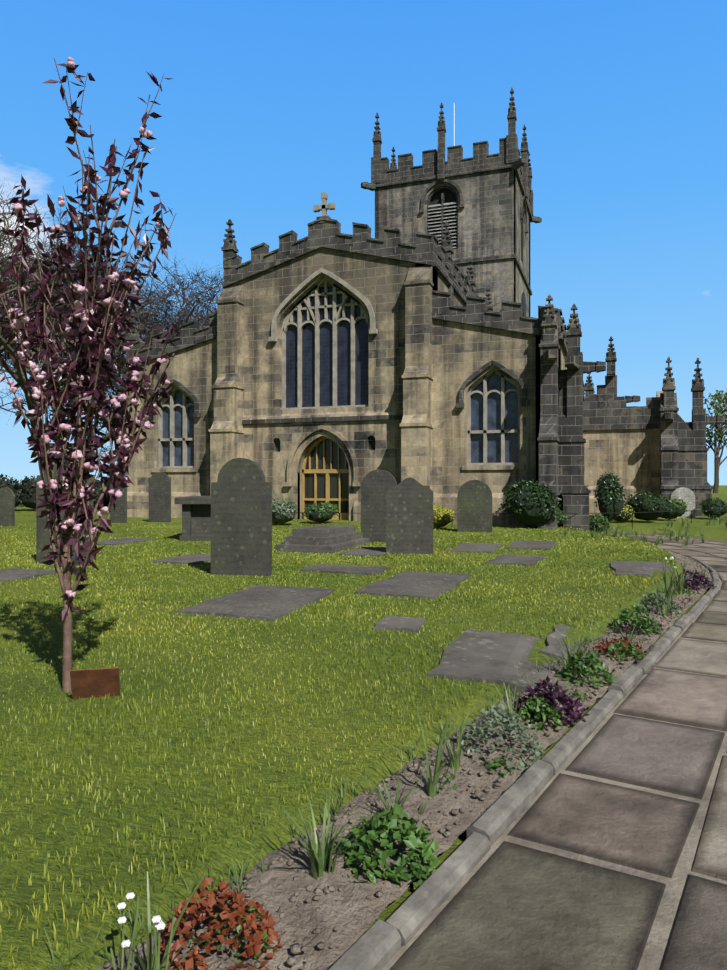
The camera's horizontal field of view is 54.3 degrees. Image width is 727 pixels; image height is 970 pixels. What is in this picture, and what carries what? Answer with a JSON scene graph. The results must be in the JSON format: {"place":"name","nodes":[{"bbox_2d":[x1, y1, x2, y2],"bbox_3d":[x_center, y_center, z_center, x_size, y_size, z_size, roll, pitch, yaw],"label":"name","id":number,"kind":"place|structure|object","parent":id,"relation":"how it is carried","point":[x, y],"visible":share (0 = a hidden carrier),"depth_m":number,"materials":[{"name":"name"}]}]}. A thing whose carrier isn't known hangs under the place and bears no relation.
{"place":"outdoors","nodes":[
{"label":"outdoors","id":0,"kind":"place"},
{"bbox_2d":[319,282,332,287],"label":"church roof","id":1,"kind":"structure","parent":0,"point":[328,285],"depth_m":25.15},
{"bbox_2d":[0,493,726,969],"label":"ground","id":2,"kind":"structure","parent":0,"point":[274,833],"depth_m":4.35,"materials":[{"name":"green plant"}]},
{"bbox_2d":[0,487,14,526],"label":"headstone","id":3,"kind":"object","parent":2,"relation":"on","point":[7,507],"visible":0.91,"depth_m":21.63,"materials":[{"name":"grey stone"}]},
{"bbox_2d":[0,474,21,507],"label":"hedge","id":4,"kind":"object","parent":2,"relation":"on","point":[8,483],"visible":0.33,"depth_m":32.33,"materials":[{"name":"green plant"}]},
{"bbox_2d":[0,342,23,412],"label":"bare tree","id":5,"kind":"object","parent":2,"relation":"on","point":[8,389],"visible":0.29,"depth_m":45.03,"materials":[{"name":"grey plant"}]},
{"bbox_2d":[14,476,35,508],"bbox_3d":[-15.266,0.309,33.069,2.072,1.642,2.206,0,0,20],"label":"hedge","id":6,"kind":"object","parent":2,"relation":"on","point":[27,486],"visible":0.33,"depth_m":32.33,"materials":[{"name":"green plant"}]},
{"bbox_2d":[0,568,62,581],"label":"ledger","id":7,"kind":"object","parent":2,"relation":"on","point":[12,574],"visible":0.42,"depth_m":10.59,"materials":[{"name":"grey stone"}]},
{"bbox_2d":[0,180,114,378],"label":"bare tree","id":8,"kind":"object","parent":2,"relation":"on","point":[1,302],"visible":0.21,"depth_m":32.83,"materials":[{"name":"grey plant"}]},
{"bbox_2d":[36,450,92,565],"bbox_3d":[-5.111,0.503,12.121,1.100,2.200,0.130,0,0,20],"label":"headstone","id":9,"kind":"object","parent":2,"relation":"on","point":[42,538],"visible":0.08,"depth_m":12.19,"materials":[{"name":"grey stone"}]},
{"bbox_2d":[0,196,169,447],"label":"bare tree","id":10,"kind":"object","parent":2,"relation":"on","point":[61,355],"depth_m":47.53,"materials":[{"name":"grey plant"}]},
{"bbox_2d":[0,57,176,691],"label":"cherry tree","id":11,"kind":"object","parent":2,"relation":"on","point":[77,310],"depth_m":4.87,"materials":[{"name":"purple plant"}]},
{"bbox_2d":[70,667,119,698],"bbox_3d":[-1.773,1.316,4.692,0.300,0.270,0.009,0,32,-15],"label":"plaque","id":12,"kind":"object","parent":2,"relation":"on","point":[89,683],"visible":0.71,"depth_m":4.68,"materials":[{"name":"brown metal"}]},
{"bbox_2d":[0,234,192,479],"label":"bare tree","id":13,"kind":"object","parent":2,"relation":"on","point":[114,422],"visible":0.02,"depth_m":39.83,"materials":[{"name":"brown plant"}]},
{"bbox_2d":[0,208,199,474],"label":"bare tree","id":14,"kind":"object","parent":2,"relation":"on","point":[15,375],"visible":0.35,"depth_m":33.70,"materials":[{"name":"brown plant"}]},
{"bbox_2d":[93,474,109,507],"bbox_3d":[-12.734,0.280,33.922,2.290,1.678,2.120,0,0,37],"label":"hedge","id":15,"kind":"object","parent":2,"relation":"on","point":[98,491],"visible":0.19,"depth_m":33.23,"materials":[{"name":"green plant"}]},
{"bbox_2d":[4,248,223,390],"bbox_3d":[-10.982,-6.574,41.374,22.380,16.051,16.907,0,0,20],"label":"bare tree","id":16,"kind":"object","parent":2,"relation":"on","point":[203,304],"visible":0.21,"depth_m":38.18,"materials":[{"name":"brown plant"}]},
{"bbox_2d":[110,472,126,522],"bbox_3d":[-8.213,0.467,23.757,0.620,2.100,0.100,0,0,20],"label":"headstone","id":17,"kind":"object","parent":2,"relation":"on","point":[118,514],"visible":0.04,"depth_m":23.67,"materials":[{"name":"grey stone"}]},
{"bbox_2d":[97,538,155,545],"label":"ledger","id":18,"kind":"object","parent":2,"relation":"on","point":[121,541],"visible":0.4,"depth_m":16.65,"materials":[{"name":"grey stone"}]},
{"bbox_2d":[48,301,214,441],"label":"bare tree","id":19,"kind":"object","parent":2,"relation":"on","point":[100,423],"depth_m":52.64,"materials":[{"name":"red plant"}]},
{"bbox_2d":[99,310,213,395],"bbox_3d":[-8.184,-4.010,37.200,14.240,10.941,8.678,0,0,-18],"label":"bare tree","id":20,"kind":"object","parent":2,"relation":"on","point":[122,365],"visible":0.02,"depth_m":35.34,"materials":[{"name":"grey plant"}]},
{"bbox_2d":[149,472,170,521],"bbox_3d":[-6.920,0.536,24.085,0.800,1.950,0.100,0,0,17],"label":"headstone","id":21,"kind":"object","parent":2,"relation":"on","point":[159,496],"visible":0.89,"depth_m":24.03,"materials":[{"name":"grey stone"}]},
{"bbox_2d":[150,553,210,564],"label":"ledger","id":22,"kind":"object","parent":2,"relation":"on","point":[193,559],"visible":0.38,"depth_m":12.67,"materials":[{"name":"grey stone"}]},
{"bbox_2d":[174,496,210,540],"bbox_3d":[-3.648,0.921,18.454,1.800,1.240,2.900,0,0,0],"label":"chest tomb","id":23,"kind":"object","parent":2,"relation":"on","point":[196,518],"visible":0.44,"depth_m":17.17,"materials":[{"name":"grey stone"}]},
{"bbox_2d":[211,458,271,575],"bbox_3d":[-1.862,0.603,10.791,0.950,2.030,0.120,0,0,14],"label":"headstone","id":24,"kind":"object","parent":2,"relation":"on","point":[241,516],"visible":0.92,"depth_m":10.72,"materials":[{"name":"grey stone"}]},
{"bbox_2d":[175,585,334,620],"bbox_3d":[-1.189,1.486,8.448,1.261,0.277,2.038,0,0,20],"label":"ledger","id":25,"kind":"object","parent":2,"relation":"on","point":[263,602],"visible":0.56,"depth_m":8.20,"materials":[{"name":"grey stone"}]},
{"bbox_2d":[272,498,298,523],"bbox_3d":[-2.580,0.803,22.341,1.008,0.856,1.190,0,0,20],"label":"shrub","id":26,"kind":"object","parent":2,"relation":"on","point":[279,506],"visible":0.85,"depth_m":22.08,"materials":[{"name":"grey plant"}]},
{"bbox_2d":[303,501,338,521],"bbox_3d":[-1.428,0.877,23.188,1.238,0.686,1.347,0,0,20],"label":"shrub","id":27,"kind":"object","parent":2,"relation":"on","point":[328,509],"visible":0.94,"depth_m":22.84,"materials":[{"name":"green plant"}]},
{"bbox_2d":[275,525,369,553],"bbox_3d":[-0.829,1.233,15.314,1.240,0.640,2.300,0,0,20],"label":"stepped tomb","id":28,"kind":"object","parent":2,"relation":"on","point":[331,539],"visible":0.79,"depth_m":14.48,"materials":[{"name":"grey stone"}]},
{"bbox_2d":[299,564,390,574],"bbox_3d":[-0.295,1.463,11.372,1.368,0.258,0.840,0,0,20],"label":"ledger","id":29,"kind":"object","parent":2,"relation":"on","point":[351,569],"visible":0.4,"depth_m":11.22,"materials":[{"name":"grey stone"}]},
{"bbox_2d":[337,547,387,556],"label":"ledger","id":30,"kind":"object","parent":2,"relation":"on","point":[371,551],"visible":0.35,"depth_m":13.92,"materials":[{"name":"grey stone"}]},
{"bbox_2d":[361,469,396,542],"bbox_3d":[0.364,0.612,16.541,0.860,1.950,0.110,0,0,17],"label":"headstone","id":31,"kind":"object","parent":2,"relation":"on","point":[376,485],"visible":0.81,"depth_m":16.51,"materials":[{"name":"grey stone"}]},
{"bbox_2d":[373,616,425,631],"bbox_3d":[0.381,1.511,7.134,0.472,0.260,0.611,0,0,20],"label":"ledger","id":32,"kind":"object","parent":2,"relation":"on","point":[397,623],"visible":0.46,"depth_m":7.09,"materials":[{"name":"grey stone"}]},
{"bbox_2d":[97,550,711,969],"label":"bed soil","id":33,"kind":"structure","parent":2,"relation":"on","point":[355,910],"depth_m":2.77,"materials":[{"name":"brown soil"}]},
{"bbox_2d":[44,557,713,969],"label":"bed plants","id":34,"kind":"object","parent":33,"relation":"in","point":[534,703],"visible":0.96,"depth_m":2.81,"materials":[{"name":"green plant"}]},
{"bbox_2d":[386,477,432,553],"bbox_3d":[0.905,0.722,13.870,0.920,1.750,0.100,0,-2,7],"label":"headstone","id":35,"kind":"object","parent":2,"relation":"on","point":[409,514],"visible":0.89,"depth_m":13.82,"materials":[{"name":"grey stone"}]},
{"bbox_2d":[355,571,470,598],"bbox_3d":[0.749,1.479,9.842,1.115,0.279,2.146,0,0,20],"label":"ledger","id":36,"kind":"object","parent":2,"relation":"on","point":[432,585],"visible":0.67,"depth_m":9.57,"materials":[{"name":"grey stone"}]},
{"bbox_2d":[124,192,724,530],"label":"church walls","id":37,"kind":"structure","parent":2,"relation":"on","point":[444,340],"depth_m":24.80,"materials":[{"name":"beige stone"}]},
{"bbox_2d":[302,437,348,519],"bbox_3d":[-1.274,-0.232,25.323,1.960,3.020,0.130,0,0,20],"label":"church door","id":38,"kind":"structure","parent":37,"relation":"in","point":[325,472],"depth_m":25.34,"materials":[{"name":"wood"}]},
{"bbox_2d":[286,287,367,407],"bbox_3d":[-1.299,-5.016,25.252,3.400,4.650,0.001,0,0,20],"label":"arched window","id":39,"kind":"structure","parent":37,"relation":"in","point":[343,363],"depth_m":25.25,"materials":[{"name":"blue glass"}]},
{"bbox_2d":[163,372,517,465],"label":"arched windows","id":40,"kind":"structure","parent":37,"relation":"in","point":[494,422],"depth_m":23.37,"materials":[{"name":"blue glass"}]},
{"bbox_2d":[433,505,454,527],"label":"yellow bush","id":41,"kind":"object","parent":2,"relation":"on","point":[442,517],"visible":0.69,"depth_m":20.50,"materials":[{"name":"yellow plant"}]},
{"bbox_2d":[457,480,491,532],"bbox_3d":[3.074,0.702,19.576,0.950,1.700,0.110,0,2,13],"label":"headstone","id":42,"kind":"object","parent":2,"relation":"on","point":[474,505],"visible":0.89,"depth_m":19.52,"materials":[{"name":"grey stone"}]},
{"bbox_2d":[447,543,502,552],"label":"ledger","id":43,"kind":"object","parent":2,"relation":"on","point":[477,547],"visible":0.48,"depth_m":14.72,"materials":[{"name":"grey stone"}]},
{"bbox_2d":[280,510,714,528],"bbox_3d":[5.590,1.120,22.561,17.488,0.578,1.827,0,0,-9],"label":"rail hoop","id":44,"kind":"object","parent":2,"relation":"on","point":[562,513],"visible":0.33,"depth_m":22.71,"materials":[{"name":"black metal"}]},
{"bbox_2d":[428,629,578,692],"bbox_3d":[1.229,1.586,5.898,1.116,0.384,1.631,0,0,20],"label":"ledger","id":45,"kind":"object","parent":2,"relation":"on","point":[487,656],"visible":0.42,"depth_m":5.71,"materials":[{"name":"grey stone"}]},
{"bbox_2d":[485,554,546,565],"bbox_3d":[2.729,1.437,12.607,0.841,0.268,1.407,0,0,24],"label":"ledger","id":46,"kind":"object","parent":2,"relation":"on","point":[522,560],"visible":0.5,"depth_m":12.48,"materials":[{"name":"grey stone"}]},
{"bbox_2d":[328,547,720,969],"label":"kerb","id":47,"kind":"structure","parent":2,"relation":"on","point":[378,944],"depth_m":3.07,"materials":[{"name":"stone"}]},
{"bbox_2d":[505,540,555,549],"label":"ledger","id":48,"kind":"object","parent":2,"relation":"on","point":[536,545],"visible":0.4,"depth_m":15.12,"materials":[{"name":"grey stone"}]},
{"bbox_2d":[500,479,563,525],"bbox_3d":[5.030,0.510,21.401,1.604,1.448,1.856,0,0,-33],"label":"bush","id":49,"kind":"object","parent":2,"relation":"on","point":[529,503],"visible":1,"depth_m":20.92,"materials":[{"name":"green plant"}]},
{"bbox_2d":[557,510,568,524],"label":"bush","id":50,"kind":"object","parent":2,"relation":"on","point":[561,519],"visible":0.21,"depth_m":21.75,"materials":[{"name":"green plant"}]},
{"bbox_2d":[541,623,656,673],"bbox_3d":[2.171,1.586,6.432,0.987,0.384,1.219,0,0,20],"label":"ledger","id":51,"kind":"object","parent":2,"relation":"on","point":[553,642],"visible":0.21,"depth_m":6.34,"materials":[{"name":"grey stone"}]},
{"bbox_2d":[589,514,610,531],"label":"bush","id":52,"kind":"object","parent":2,"relation":"on","point":[598,521],"visible":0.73,"depth_m":22.74,"materials":[{"name":"green plant"}]},
{"bbox_2d":[592,471,627,521],"bbox_3d":[8.218,0.379,23.608,1.136,1.684,1.194,0,0,20],"label":"bush","id":53,"kind":"object","parent":2,"relation":"on","point":[609,494],"visible":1,"depth_m":23.30,"materials":[{"name":"green plant"}]},
{"bbox_2d":[614,504,633,521],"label":"bush","id":54,"kind":"object","parent":2,"relation":"on","point":[622,517],"visible":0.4,"depth_m":23.88,"materials":[{"name":"yellow plant"}]},
{"bbox_2d":[610,561,675,579],"bbox_3d":[4.471,1.542,11.320,1.012,0.473,1.683,0,0,20],"label":"ledger","id":55,"kind":"object","parent":2,"relation":"on","point":[635,568],"visible":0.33,"depth_m":11.32,"materials":[{"name":"grey stone"}]},
{"bbox_2d":[560,514,726,545],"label":"daffodil plants","id":56,"kind":"object","parent":2,"relation":"on","point":[671,533],"visible":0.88,"depth_m":19.19,"materials":[{"name":"green plant"}]},
{"bbox_2d":[627,490,669,520],"bbox_3d":[9.741,0.706,24.323,1.346,1.067,1.497,0,0,-37],"label":"bush","id":57,"kind":"object","parent":2,"relation":"on","point":[651,504],"visible":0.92,"depth_m":23.94,"materials":[{"name":"green plant"}]},
{"bbox_2d":[660,496,687,519],"bbox_3d":[10.871,0.801,25.168,1.190,0.858,1.153,0,0,20],"label":"bush","id":58,"kind":"object","parent":2,"relation":"on","point":[679,506],"visible":0.65,"depth_m":24.83,"materials":[{"name":"green plant"}]},
{"bbox_2d":[671,487,694,517],"bbox_3d":[12.028,0.785,26.694,0.850,1.400,0.100,0,0,25],"label":"white headstone","id":59,"kind":"object","parent":2,"relation":"on","point":[686,495],"visible":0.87,"depth_m":26.60,"materials":[{"name":"white stone"}]},
{"bbox_2d":[699,497,726,517],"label":"bush","id":60,"kind":"object","parent":2,"relation":"on","point":[718,506],"visible":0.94,"depth_m":25.58,"materials":[{"name":"green plant"}]},
{"bbox_2d":[0,0,726,484],"label":"sky","id":61,"kind":"structure","parent":0,"point":[269,107],"materials":[{"name":"blue"}]},
{"bbox_2d":[361,88,541,316],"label":"church tower","id":62,"kind":"structure","parent":0,"point":[493,193],"depth_m":41.63,"materials":[{"name":"beige stone"}]},
{"bbox_2d":[453,103,454,145],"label":"flagpole","id":63,"kind":"object","parent":62,"relation":"on","point":[453,124],"visible":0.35,"depth_m":46.51,"materials":[{"name":"white metal"}]},
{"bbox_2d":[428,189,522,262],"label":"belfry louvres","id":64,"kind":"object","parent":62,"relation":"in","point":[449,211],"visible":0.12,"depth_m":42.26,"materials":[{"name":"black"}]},
{"bbox_2d":[522,292,525,315],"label":"drainpipe","id":65,"kind":"object","parent":62,"relation":"in","point":[523,303],"visible":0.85,"depth_m":44.26,"materials":[{"name":"grey metal"}]},
{"bbox_2d":[382,532,726,969],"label":"path","id":66,"kind":"structure","parent":0,"point":[608,851],"depth_m":2.95,"materials":[{"name":"grey stone"}]},
{"bbox_2d":[711,485,726,492],"bbox_3d":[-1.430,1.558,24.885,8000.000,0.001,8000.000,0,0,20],"label":"ground","id":67,"kind":"structure","parent":0,"point":[722,489],"depth_m":245.52,"materials":[{"name":"green plant"}]},
{"bbox_2d":[703,383,726,492],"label":"tree","id":68,"kind":"object","parent":67,"relation":"on","point":[719,433],"visible":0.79,"depth_m":90.73,"materials":[{"name":"green plant"}]}
]}

